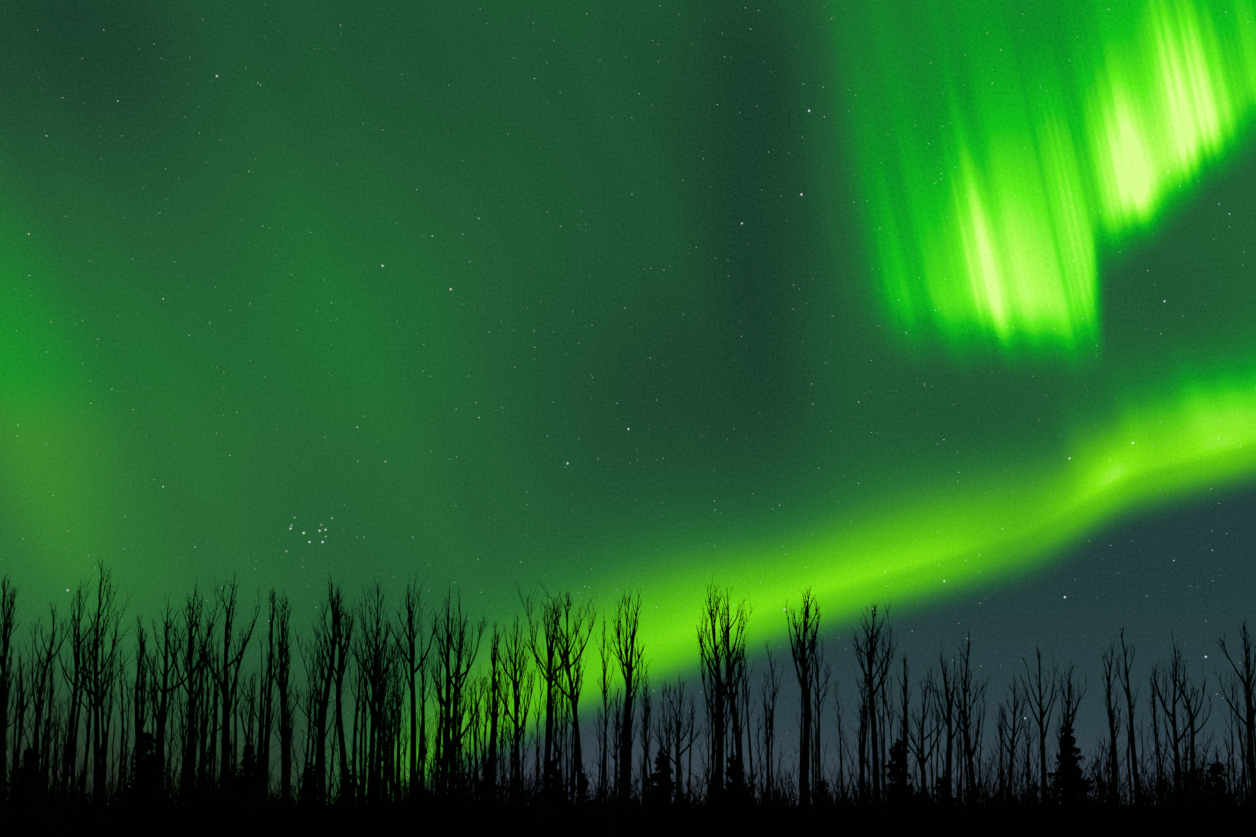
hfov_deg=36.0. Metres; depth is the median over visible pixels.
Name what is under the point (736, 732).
poplar tree
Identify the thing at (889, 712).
tree sapling
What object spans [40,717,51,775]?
poplar tree
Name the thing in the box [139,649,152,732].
poplar tree
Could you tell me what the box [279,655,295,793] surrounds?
tree sapling
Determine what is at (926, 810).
willow brush
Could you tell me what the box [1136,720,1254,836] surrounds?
willow brush
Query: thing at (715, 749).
poplar tree
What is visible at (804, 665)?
poplar tree
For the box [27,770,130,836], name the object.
willow brush
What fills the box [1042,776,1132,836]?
willow brush
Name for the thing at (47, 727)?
poplar tree
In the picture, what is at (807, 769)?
tree sapling
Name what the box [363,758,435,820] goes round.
willow brush
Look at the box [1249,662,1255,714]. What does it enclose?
tree sapling
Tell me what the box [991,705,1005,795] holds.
poplar tree
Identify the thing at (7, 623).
poplar tree
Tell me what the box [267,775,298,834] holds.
willow brush
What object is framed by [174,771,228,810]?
willow brush
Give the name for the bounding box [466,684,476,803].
poplar tree
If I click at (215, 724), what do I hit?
poplar tree
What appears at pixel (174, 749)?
tree sapling
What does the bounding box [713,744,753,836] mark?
spruce tree
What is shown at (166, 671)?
poplar tree
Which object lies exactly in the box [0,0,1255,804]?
sky
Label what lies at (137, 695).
poplar tree
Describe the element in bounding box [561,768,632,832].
willow brush
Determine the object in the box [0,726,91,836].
willow brush
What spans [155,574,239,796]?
poplar tree
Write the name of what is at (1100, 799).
willow brush
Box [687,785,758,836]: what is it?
willow brush
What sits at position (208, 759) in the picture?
poplar tree
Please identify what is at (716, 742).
poplar tree
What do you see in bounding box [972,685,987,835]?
tree sapling
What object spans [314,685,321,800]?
tree sapling
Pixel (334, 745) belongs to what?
tree sapling
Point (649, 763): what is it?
poplar tree
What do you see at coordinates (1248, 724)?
poplar tree
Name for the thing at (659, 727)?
tree sapling
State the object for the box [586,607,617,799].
tree sapling
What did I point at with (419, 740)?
poplar tree
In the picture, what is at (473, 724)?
poplar tree
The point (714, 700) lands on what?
poplar tree
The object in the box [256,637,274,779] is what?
poplar tree
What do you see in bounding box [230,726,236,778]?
poplar tree
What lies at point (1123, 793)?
willow brush
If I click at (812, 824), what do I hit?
willow brush
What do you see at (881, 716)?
poplar tree
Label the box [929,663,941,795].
tree sapling
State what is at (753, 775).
willow brush
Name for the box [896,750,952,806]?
willow brush
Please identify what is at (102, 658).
tree sapling
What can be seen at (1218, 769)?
spruce tree
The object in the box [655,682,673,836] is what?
tree sapling
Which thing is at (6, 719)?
poplar tree
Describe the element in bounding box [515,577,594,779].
poplar tree
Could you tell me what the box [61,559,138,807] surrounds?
poplar tree
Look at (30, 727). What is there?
poplar tree
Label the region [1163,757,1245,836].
willow brush
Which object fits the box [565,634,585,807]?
tree sapling
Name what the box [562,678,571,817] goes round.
poplar tree
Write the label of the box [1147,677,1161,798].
tree sapling
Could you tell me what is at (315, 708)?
tree sapling
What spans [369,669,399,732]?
poplar tree
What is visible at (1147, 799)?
willow brush
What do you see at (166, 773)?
tree sapling
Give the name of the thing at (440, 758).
willow brush
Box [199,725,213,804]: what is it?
tree sapling
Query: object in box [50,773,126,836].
willow brush
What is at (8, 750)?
willow brush
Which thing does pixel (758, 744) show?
tree sapling
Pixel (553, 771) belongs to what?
spruce tree
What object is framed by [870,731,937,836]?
spruce tree
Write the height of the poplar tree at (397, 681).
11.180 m
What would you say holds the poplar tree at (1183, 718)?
on the ground
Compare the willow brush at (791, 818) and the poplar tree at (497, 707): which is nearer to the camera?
the willow brush at (791, 818)
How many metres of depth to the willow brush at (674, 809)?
78.86 m
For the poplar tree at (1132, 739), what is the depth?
94.89 m
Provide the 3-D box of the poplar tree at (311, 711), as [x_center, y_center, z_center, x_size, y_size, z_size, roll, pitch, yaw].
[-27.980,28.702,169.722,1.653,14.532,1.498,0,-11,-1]
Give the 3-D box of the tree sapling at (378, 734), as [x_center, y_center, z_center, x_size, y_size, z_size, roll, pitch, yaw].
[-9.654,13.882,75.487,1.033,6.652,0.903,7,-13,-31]
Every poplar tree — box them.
[0,572,20,774]
[0,666,38,802]
[0,668,14,792]
[4,638,14,733]
[6,644,41,779]
[6,664,21,782]
[13,651,46,735]
[16,641,73,806]
[23,601,77,816]
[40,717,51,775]
[42,653,58,810]
[51,696,64,776]
[53,631,90,798]
[54,574,117,803]
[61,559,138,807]
[64,703,76,761]
[67,623,104,805]
[81,693,93,795]
[92,697,112,807]
[93,662,112,790]
[98,658,119,754]
[110,712,119,797]
[111,646,131,803]
[116,615,150,782]
[124,639,160,720]
[125,710,147,789]
[133,598,212,789]
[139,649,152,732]
[145,664,173,783]
[147,685,169,751]
[148,641,160,751]
[148,656,162,730]
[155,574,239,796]
[160,670,176,794]
[173,647,194,799]
[178,663,196,791]
[187,564,262,809]
[191,708,200,790]
[193,640,202,732]
[196,621,216,740]
[197,662,215,794]
[197,724,215,821]
[205,625,254,800]
[208,638,222,781]
[213,655,233,798]
[222,628,245,797]
[230,631,280,782]
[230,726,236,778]
[237,683,258,762]
[244,667,258,742]
[245,667,258,775]
[256,581,278,802]
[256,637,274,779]
[269,588,302,810]
[270,688,298,788]
[287,627,349,788]
[301,666,319,789]
[310,576,356,803]
[317,573,344,817]
[335,636,365,793]
[349,576,415,823]
[351,637,373,793]
[354,662,366,810]
[367,638,386,795]
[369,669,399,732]
[375,645,395,808]
[377,674,399,772]
[384,657,401,809]
[385,570,445,809]
[386,684,402,774]
[389,647,408,807]
[415,623,442,803]
[416,662,424,787]
[416,708,435,756]
[417,731,430,780]
[425,589,492,795]
[428,641,453,791]
[430,586,471,800]
[435,669,457,804]
[435,680,462,757]
[435,721,441,767]
[450,681,467,767]
[457,683,471,801]
[459,738,480,795]
[466,679,483,783]
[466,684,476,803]
[474,673,496,760]
[474,678,481,781]
[476,707,488,771]
[487,618,503,762]
[487,673,505,798]
[490,610,537,810]
[498,762,508,792]
[503,713,525,786]
[508,711,526,794]
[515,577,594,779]
[523,579,596,812]
[533,714,541,788]
[553,648,567,770]
[559,663,581,815]
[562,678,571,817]
[586,662,612,809]
[587,703,603,797]
[601,699,639,785]
[607,588,644,803]
[610,681,623,803]
[612,590,644,816]
[614,690,621,781]
[636,671,649,793]
[637,700,651,793]
[641,705,652,795]
[651,678,701,806]
[659,715,672,806]
[660,684,684,779]
[671,729,683,799]
[673,673,686,799]
[687,692,695,796]
[696,574,755,801]
[703,589,752,786]
[705,656,736,783]
[706,663,724,802]
[708,645,726,785]
[712,641,721,801]
[729,690,734,756]
[730,657,743,739]
[737,653,747,760]
[742,656,755,787]
[757,669,771,808]
[784,585,822,812]
[794,671,810,805]
[810,686,821,796]
[834,678,847,798]
[852,601,898,821]
[852,663,869,797]
[853,666,878,781]
[857,702,865,836]
[863,668,885,781]
[895,653,916,784]
[896,664,947,808]
[912,745,919,789]
[925,641,962,818]
[925,700,935,800]
[938,739,944,791]
[942,628,991,809]
[955,697,973,801]
[955,709,963,796]
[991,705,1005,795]
[996,667,1030,800]
[1020,649,1062,806]
[1020,714,1037,794]
[1022,716,1032,791]
[1054,701,1075,749]
[1055,661,1087,728]
[1058,699,1065,763]
[1095,736,1105,778]
[1098,705,1129,807]
[1100,637,1133,811]
[1120,619,1140,815]
[1148,627,1199,777]
[1151,715,1168,774]
[1168,650,1211,796]
[1177,701,1197,759]
[1184,726,1189,788]
[1213,614,1255,796]
[1218,729,1231,778]
[1234,677,1248,800]
[1234,717,1246,804]
[1242,692,1255,776]
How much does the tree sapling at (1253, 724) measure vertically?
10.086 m
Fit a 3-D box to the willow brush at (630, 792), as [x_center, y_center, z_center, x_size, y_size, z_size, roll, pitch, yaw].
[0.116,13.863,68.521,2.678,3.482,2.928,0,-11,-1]
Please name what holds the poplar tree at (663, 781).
on the ground
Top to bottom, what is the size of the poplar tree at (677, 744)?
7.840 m
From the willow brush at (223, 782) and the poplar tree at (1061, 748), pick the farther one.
the poplar tree at (1061, 748)
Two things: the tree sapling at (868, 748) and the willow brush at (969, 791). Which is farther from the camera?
the tree sapling at (868, 748)
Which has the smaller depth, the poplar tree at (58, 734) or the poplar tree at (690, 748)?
the poplar tree at (58, 734)
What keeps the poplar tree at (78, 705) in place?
on the ground
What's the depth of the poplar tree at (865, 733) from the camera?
91.48 m
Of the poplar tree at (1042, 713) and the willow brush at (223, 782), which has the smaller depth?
the willow brush at (223, 782)
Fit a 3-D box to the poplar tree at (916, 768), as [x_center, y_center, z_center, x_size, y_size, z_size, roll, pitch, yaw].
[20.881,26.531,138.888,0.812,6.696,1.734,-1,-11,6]
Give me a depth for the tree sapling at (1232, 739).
112.83 m
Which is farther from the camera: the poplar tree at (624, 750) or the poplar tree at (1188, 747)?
the poplar tree at (1188, 747)
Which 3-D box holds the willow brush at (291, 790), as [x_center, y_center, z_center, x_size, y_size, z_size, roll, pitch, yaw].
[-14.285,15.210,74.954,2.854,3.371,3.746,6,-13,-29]
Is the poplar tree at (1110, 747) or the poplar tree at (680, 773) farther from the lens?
the poplar tree at (680, 773)
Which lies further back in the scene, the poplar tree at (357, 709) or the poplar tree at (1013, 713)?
the poplar tree at (1013, 713)
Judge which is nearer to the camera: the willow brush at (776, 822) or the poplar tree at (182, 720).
the willow brush at (776, 822)
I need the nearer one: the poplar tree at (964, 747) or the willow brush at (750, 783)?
the willow brush at (750, 783)
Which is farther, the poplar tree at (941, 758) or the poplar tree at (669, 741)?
the poplar tree at (669, 741)
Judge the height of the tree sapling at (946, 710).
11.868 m
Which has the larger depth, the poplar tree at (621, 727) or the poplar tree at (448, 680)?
the poplar tree at (621, 727)
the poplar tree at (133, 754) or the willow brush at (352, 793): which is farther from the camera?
the poplar tree at (133, 754)
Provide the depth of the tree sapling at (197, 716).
90.27 m
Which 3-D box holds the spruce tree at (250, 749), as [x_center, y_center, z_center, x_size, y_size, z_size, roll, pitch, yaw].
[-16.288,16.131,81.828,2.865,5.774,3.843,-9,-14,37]
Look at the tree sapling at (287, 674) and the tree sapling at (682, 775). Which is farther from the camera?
the tree sapling at (287, 674)
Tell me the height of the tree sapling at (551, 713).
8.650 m
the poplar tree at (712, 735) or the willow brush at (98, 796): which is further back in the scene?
the poplar tree at (712, 735)
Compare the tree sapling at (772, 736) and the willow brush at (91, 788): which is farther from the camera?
the tree sapling at (772, 736)
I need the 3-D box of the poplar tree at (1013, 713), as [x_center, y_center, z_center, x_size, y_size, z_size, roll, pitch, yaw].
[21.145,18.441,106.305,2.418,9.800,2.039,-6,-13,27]
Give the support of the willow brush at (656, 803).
on the ground
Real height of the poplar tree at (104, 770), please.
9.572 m
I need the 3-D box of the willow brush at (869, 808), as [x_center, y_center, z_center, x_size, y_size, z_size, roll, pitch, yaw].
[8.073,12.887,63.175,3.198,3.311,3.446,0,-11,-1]
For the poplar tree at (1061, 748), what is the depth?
115.11 m
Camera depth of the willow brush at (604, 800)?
75.78 m
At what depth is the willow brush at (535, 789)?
81.55 m
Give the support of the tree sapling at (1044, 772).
on the ground
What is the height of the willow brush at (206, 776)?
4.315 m
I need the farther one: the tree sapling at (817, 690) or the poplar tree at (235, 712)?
the poplar tree at (235, 712)
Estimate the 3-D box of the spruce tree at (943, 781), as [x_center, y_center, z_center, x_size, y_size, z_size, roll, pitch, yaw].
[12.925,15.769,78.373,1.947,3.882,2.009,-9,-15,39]
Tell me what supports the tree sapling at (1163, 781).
on the ground
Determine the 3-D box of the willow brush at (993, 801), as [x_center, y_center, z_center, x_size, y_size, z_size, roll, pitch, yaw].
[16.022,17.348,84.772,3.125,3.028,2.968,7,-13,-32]
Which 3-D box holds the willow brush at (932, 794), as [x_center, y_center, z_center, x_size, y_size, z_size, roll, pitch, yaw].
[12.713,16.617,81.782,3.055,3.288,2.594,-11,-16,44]
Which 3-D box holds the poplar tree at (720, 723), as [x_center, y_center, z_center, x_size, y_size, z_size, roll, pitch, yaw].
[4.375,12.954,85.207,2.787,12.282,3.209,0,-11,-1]
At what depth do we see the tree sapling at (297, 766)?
98.75 m
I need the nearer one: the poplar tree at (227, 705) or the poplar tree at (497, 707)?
the poplar tree at (227, 705)
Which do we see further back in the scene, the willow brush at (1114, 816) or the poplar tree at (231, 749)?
the poplar tree at (231, 749)
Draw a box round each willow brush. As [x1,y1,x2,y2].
[0,703,132,831]
[0,714,25,803]
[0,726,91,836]
[0,751,46,834]
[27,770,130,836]
[43,751,129,808]
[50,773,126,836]
[108,743,183,810]
[115,730,220,836]
[157,722,294,836]
[172,748,239,823]
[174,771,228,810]
[221,770,298,836]
[230,755,278,803]
[264,784,335,836]
[266,776,327,809]
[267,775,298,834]
[282,721,437,836]
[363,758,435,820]
[366,698,558,836]
[395,776,436,811]
[396,722,494,802]
[414,731,507,833]
[445,779,487,830]
[478,774,538,818]
[490,772,580,836]
[500,744,575,804]
[508,756,576,807]
[509,762,576,820]
[524,723,611,832]
[559,781,619,831]
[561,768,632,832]
[573,775,662,836]
[591,758,662,819]
[598,759,667,836]
[601,779,673,833]
[608,763,728,836]
[612,769,690,836]
[647,771,785,836]
[652,774,697,805]
[665,755,730,836]
[665,779,714,833]
[669,787,703,817]
[671,736,780,820]
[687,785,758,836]
[704,758,805,836]
[704,765,788,836]
[718,787,798,836]
[726,734,839,831]
[730,771,840,836]
[748,773,855,836]
[755,782,862,836]
[776,760,879,836]
[791,765,835,810]
[805,779,884,836]
[821,775,881,827]
[825,762,926,836]
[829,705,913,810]
[855,766,930,822]
[857,768,935,805]
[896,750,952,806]
[909,783,978,836]
[912,775,957,819]
[912,784,999,824]
[929,733,1030,836]
[932,772,987,825]
[962,768,1063,836]
[962,784,1027,826]
[964,711,1084,836]
[972,767,1055,836]
[1004,778,1056,811]
[1020,724,1127,816]
[1026,774,1121,836]
[1037,708,1204,836]
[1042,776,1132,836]
[1046,783,1156,836]
[1079,782,1167,836]
[1088,768,1132,813]
[1113,764,1240,831]
[1118,727,1217,835]
[1120,778,1168,825]
[1123,782,1194,836]
[1132,745,1240,836]
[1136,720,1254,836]
[1149,773,1181,817]
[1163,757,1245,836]
[1168,750,1244,825]
[1177,762,1255,835]
[1187,728,1254,829]
[1234,766,1255,836]
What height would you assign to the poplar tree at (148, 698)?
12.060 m
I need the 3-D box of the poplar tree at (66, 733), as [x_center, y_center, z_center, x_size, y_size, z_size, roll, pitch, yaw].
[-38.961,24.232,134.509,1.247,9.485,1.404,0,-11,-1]
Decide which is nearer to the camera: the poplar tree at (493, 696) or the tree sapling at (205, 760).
the tree sapling at (205, 760)
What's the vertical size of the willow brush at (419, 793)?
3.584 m
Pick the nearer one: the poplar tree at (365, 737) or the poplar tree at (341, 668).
the poplar tree at (341, 668)
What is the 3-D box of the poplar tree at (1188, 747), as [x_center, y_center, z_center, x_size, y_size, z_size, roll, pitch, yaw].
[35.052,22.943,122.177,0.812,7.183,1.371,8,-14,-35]
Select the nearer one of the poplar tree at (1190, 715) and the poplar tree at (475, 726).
the poplar tree at (1190, 715)
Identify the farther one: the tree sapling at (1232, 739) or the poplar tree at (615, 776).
the tree sapling at (1232, 739)
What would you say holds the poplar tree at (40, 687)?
on the ground
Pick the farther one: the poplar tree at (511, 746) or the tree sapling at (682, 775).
the poplar tree at (511, 746)
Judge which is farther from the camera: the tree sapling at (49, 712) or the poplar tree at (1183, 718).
the poplar tree at (1183, 718)
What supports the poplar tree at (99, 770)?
on the ground
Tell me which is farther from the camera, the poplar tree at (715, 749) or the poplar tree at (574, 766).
the poplar tree at (574, 766)
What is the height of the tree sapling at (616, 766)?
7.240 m
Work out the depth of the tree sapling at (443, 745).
75.60 m
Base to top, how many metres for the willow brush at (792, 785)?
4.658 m
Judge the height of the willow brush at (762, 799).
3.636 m
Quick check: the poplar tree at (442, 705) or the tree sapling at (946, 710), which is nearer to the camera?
the poplar tree at (442, 705)
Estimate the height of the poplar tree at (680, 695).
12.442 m
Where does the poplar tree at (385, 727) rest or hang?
on the ground
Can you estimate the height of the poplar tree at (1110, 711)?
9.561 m
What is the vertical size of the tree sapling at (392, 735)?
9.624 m
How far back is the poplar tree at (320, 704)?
103.55 m
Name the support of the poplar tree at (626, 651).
on the ground
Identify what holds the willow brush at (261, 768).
on the ground
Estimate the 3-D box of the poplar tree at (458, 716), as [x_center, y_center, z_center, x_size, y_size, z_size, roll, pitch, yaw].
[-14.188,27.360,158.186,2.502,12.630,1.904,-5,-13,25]
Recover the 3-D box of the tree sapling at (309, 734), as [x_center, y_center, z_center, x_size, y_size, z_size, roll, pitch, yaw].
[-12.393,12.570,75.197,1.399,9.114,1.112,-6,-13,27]
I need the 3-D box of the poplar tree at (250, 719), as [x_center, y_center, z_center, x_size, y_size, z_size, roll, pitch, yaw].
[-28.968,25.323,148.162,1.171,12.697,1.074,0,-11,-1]
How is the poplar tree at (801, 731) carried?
on the ground
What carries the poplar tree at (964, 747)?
on the ground
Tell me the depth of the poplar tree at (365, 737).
123.04 m
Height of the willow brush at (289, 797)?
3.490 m
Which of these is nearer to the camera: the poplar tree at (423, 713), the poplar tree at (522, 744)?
the poplar tree at (423, 713)
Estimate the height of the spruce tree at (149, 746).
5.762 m
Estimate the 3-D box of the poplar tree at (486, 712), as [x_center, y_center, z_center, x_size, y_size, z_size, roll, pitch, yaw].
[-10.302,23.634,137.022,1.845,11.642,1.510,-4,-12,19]
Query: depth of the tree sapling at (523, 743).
113.58 m
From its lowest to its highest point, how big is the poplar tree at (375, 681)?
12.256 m
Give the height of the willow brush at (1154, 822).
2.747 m
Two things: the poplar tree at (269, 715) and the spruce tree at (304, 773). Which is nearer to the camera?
the spruce tree at (304, 773)
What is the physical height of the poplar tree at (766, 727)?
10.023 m
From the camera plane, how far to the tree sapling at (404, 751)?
87.12 m
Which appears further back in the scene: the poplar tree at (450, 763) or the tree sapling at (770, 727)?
the tree sapling at (770, 727)
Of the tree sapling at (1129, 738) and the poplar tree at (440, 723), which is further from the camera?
the poplar tree at (440, 723)
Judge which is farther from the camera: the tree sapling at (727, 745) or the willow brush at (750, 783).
the tree sapling at (727, 745)
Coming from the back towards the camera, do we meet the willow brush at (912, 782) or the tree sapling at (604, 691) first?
the tree sapling at (604, 691)
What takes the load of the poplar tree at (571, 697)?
on the ground
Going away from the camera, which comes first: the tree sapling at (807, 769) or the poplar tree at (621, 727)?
the tree sapling at (807, 769)
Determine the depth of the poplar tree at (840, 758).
140.67 m
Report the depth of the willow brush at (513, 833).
61.26 m
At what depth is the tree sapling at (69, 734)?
82.05 m
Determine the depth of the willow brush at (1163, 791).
82.05 m
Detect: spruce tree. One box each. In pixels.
[5,739,31,800]
[110,724,175,836]
[224,737,269,835]
[291,751,329,835]
[327,760,361,817]
[474,763,503,832]
[536,742,577,836]
[571,765,593,836]
[646,745,675,819]
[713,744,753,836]
[801,770,834,836]
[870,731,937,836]
[928,760,960,836]
[1026,717,1094,836]
[1191,747,1247,836]
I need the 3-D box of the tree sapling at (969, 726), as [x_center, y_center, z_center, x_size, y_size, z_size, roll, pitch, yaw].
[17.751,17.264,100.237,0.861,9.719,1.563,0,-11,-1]
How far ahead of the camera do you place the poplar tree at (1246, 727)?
142.13 m
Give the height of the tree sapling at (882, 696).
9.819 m
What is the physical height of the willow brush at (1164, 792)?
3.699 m
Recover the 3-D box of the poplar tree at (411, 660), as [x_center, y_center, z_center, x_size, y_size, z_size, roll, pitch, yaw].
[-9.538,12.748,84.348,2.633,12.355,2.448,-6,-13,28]
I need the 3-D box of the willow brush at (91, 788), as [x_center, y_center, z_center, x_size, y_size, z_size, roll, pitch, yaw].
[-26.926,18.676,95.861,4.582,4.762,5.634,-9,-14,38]
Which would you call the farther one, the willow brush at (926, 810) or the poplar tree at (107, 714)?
the poplar tree at (107, 714)
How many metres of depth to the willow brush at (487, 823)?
66.81 m
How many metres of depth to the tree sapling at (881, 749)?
75.45 m
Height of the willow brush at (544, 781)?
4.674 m
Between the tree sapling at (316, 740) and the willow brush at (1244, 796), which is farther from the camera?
the tree sapling at (316, 740)
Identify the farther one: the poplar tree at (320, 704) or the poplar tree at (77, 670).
the poplar tree at (320, 704)
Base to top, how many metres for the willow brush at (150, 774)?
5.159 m
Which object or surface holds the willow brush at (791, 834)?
on the ground
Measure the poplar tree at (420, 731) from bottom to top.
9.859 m
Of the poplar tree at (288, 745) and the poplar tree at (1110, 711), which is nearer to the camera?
the poplar tree at (1110, 711)
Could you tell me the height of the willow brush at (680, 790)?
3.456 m
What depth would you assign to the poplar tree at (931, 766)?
117.66 m
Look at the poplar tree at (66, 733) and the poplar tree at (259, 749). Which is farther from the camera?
the poplar tree at (66, 733)
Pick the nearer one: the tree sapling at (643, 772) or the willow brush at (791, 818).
the willow brush at (791, 818)
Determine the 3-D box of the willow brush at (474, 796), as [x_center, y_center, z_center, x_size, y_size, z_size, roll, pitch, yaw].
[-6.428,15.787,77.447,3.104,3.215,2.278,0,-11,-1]
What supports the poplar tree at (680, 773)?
on the ground
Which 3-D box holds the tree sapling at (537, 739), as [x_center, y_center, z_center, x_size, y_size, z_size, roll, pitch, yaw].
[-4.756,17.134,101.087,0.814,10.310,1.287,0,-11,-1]
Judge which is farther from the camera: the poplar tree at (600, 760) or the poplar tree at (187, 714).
the poplar tree at (600, 760)
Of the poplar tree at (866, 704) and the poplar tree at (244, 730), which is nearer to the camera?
the poplar tree at (244, 730)
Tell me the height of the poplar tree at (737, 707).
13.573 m
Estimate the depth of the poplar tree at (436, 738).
101.08 m
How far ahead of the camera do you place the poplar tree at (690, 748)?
145.85 m
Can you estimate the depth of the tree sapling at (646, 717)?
119.05 m
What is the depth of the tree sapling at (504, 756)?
91.28 m
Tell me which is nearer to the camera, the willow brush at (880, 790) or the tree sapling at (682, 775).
the willow brush at (880, 790)
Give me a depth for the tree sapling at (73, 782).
77.82 m
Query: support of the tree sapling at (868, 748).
on the ground
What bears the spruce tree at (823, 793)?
on the ground
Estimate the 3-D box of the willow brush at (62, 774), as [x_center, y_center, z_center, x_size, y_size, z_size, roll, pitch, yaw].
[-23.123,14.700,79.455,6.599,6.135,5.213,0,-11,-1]
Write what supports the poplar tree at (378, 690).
on the ground
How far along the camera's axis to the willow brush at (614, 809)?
65.73 m
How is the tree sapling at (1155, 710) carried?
on the ground
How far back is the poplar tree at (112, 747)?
117.39 m
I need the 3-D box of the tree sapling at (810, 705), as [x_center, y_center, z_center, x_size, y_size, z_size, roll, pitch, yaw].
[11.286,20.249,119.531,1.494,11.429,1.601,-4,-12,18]
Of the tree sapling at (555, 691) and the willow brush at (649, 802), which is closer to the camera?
the willow brush at (649, 802)
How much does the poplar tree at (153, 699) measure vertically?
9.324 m
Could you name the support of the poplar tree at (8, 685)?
on the ground
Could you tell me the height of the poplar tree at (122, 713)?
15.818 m
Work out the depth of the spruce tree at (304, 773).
69.84 m
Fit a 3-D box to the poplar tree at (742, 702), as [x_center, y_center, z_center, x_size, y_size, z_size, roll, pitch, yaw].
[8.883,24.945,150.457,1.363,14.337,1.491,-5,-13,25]
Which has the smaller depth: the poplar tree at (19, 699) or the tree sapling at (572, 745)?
the tree sapling at (572, 745)
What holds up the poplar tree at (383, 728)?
on the ground
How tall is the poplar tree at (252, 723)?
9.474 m
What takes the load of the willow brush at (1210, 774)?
on the ground
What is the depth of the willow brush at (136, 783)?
70.99 m
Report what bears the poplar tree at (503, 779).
on the ground
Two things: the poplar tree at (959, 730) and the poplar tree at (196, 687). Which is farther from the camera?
the poplar tree at (959, 730)
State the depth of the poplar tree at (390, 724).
96.37 m
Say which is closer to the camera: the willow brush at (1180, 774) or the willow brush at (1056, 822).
the willow brush at (1056, 822)
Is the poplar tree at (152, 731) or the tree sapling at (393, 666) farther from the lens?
the poplar tree at (152, 731)
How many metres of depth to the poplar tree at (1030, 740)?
112.53 m
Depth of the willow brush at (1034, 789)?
90.56 m
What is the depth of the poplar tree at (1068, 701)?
87.84 m
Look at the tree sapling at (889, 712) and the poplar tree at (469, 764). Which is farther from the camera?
the tree sapling at (889, 712)
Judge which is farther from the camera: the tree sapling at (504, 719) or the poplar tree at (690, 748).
the poplar tree at (690, 748)
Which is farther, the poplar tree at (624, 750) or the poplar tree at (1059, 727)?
the poplar tree at (1059, 727)
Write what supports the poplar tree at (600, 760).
on the ground
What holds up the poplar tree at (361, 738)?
on the ground
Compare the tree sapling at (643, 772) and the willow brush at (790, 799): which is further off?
the tree sapling at (643, 772)
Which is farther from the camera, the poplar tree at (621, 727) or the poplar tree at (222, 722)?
the poplar tree at (222, 722)
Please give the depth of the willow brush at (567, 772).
87.37 m
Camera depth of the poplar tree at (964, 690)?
93.63 m
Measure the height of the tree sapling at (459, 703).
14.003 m
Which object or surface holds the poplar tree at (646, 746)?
on the ground
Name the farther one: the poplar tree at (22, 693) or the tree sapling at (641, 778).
the poplar tree at (22, 693)
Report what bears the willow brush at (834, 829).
on the ground
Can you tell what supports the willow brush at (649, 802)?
on the ground
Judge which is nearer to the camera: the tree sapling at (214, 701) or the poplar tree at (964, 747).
the tree sapling at (214, 701)
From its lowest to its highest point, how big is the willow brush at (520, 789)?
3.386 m
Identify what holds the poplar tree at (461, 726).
on the ground
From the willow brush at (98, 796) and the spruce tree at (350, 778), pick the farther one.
the spruce tree at (350, 778)
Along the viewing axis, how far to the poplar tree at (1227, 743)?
159.27 m
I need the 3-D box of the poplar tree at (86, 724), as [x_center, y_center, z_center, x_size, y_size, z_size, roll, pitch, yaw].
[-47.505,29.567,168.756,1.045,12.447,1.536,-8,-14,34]
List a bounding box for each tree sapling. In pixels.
[37,650,57,801]
[42,630,64,804]
[46,699,62,785]
[52,719,70,815]
[55,687,77,799]
[58,719,79,799]
[88,619,115,778]
[116,657,136,822]
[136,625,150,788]
[163,748,173,809]
[164,728,174,779]
[165,629,186,798]
[168,717,178,797]
[177,667,202,836]
[180,664,195,758]
[183,635,225,814]
[184,682,197,764]
[193,679,204,782]
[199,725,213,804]
[199,737,210,815]
[273,637,293,796]
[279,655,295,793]
[289,708,302,794]
[294,626,327,803]
[303,613,329,771]
[312,624,332,799]
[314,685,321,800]
[328,698,344,803]
[359,674,384,802]
[366,637,388,796]
[366,688,384,822]
[369,621,394,794]
[371,628,385,741]
[381,683,396,800]
[383,641,406,786]
[385,704,389,791]
[393,642,409,801]
[400,695,427,815]
[415,635,453,797]
[429,684,443,789]
[449,621,472,789]
[495,650,512,793]
[498,657,509,776]
[502,730,506,795]
[509,629,534,786]
[530,657,543,796]
[542,657,559,788]
[549,685,566,778]
[552,654,562,756]
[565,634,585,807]
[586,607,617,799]
[609,685,622,794]
[635,662,653,782]
[635,762,648,802]
[638,737,651,799]
[639,672,652,795]
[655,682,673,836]
[657,708,664,753]
[679,758,685,796]
[697,677,717,799]
[715,640,730,789]
[754,715,766,793]
[761,682,776,792]
[762,641,786,810]
[796,658,814,796]
[804,616,830,795]
[804,738,812,804]
[809,715,820,794]
[841,730,854,790]
[857,678,871,785]
[865,632,891,799]
[873,692,898,822]
[874,655,895,782]
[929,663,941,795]
[940,656,961,778]
[952,732,962,800]
[963,663,978,773]
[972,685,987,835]
[1039,748,1049,816]
[1113,647,1135,806]
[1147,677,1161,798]
[1150,663,1163,797]
[1158,759,1170,820]
[1221,664,1238,788]
[1239,721,1250,789]
[1240,635,1255,761]
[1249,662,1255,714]
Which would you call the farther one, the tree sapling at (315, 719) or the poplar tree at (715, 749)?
the poplar tree at (715, 749)
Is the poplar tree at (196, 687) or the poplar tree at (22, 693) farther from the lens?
the poplar tree at (196, 687)
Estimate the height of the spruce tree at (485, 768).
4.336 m
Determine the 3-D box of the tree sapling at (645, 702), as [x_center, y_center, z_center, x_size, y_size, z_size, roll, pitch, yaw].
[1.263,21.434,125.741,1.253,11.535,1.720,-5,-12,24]

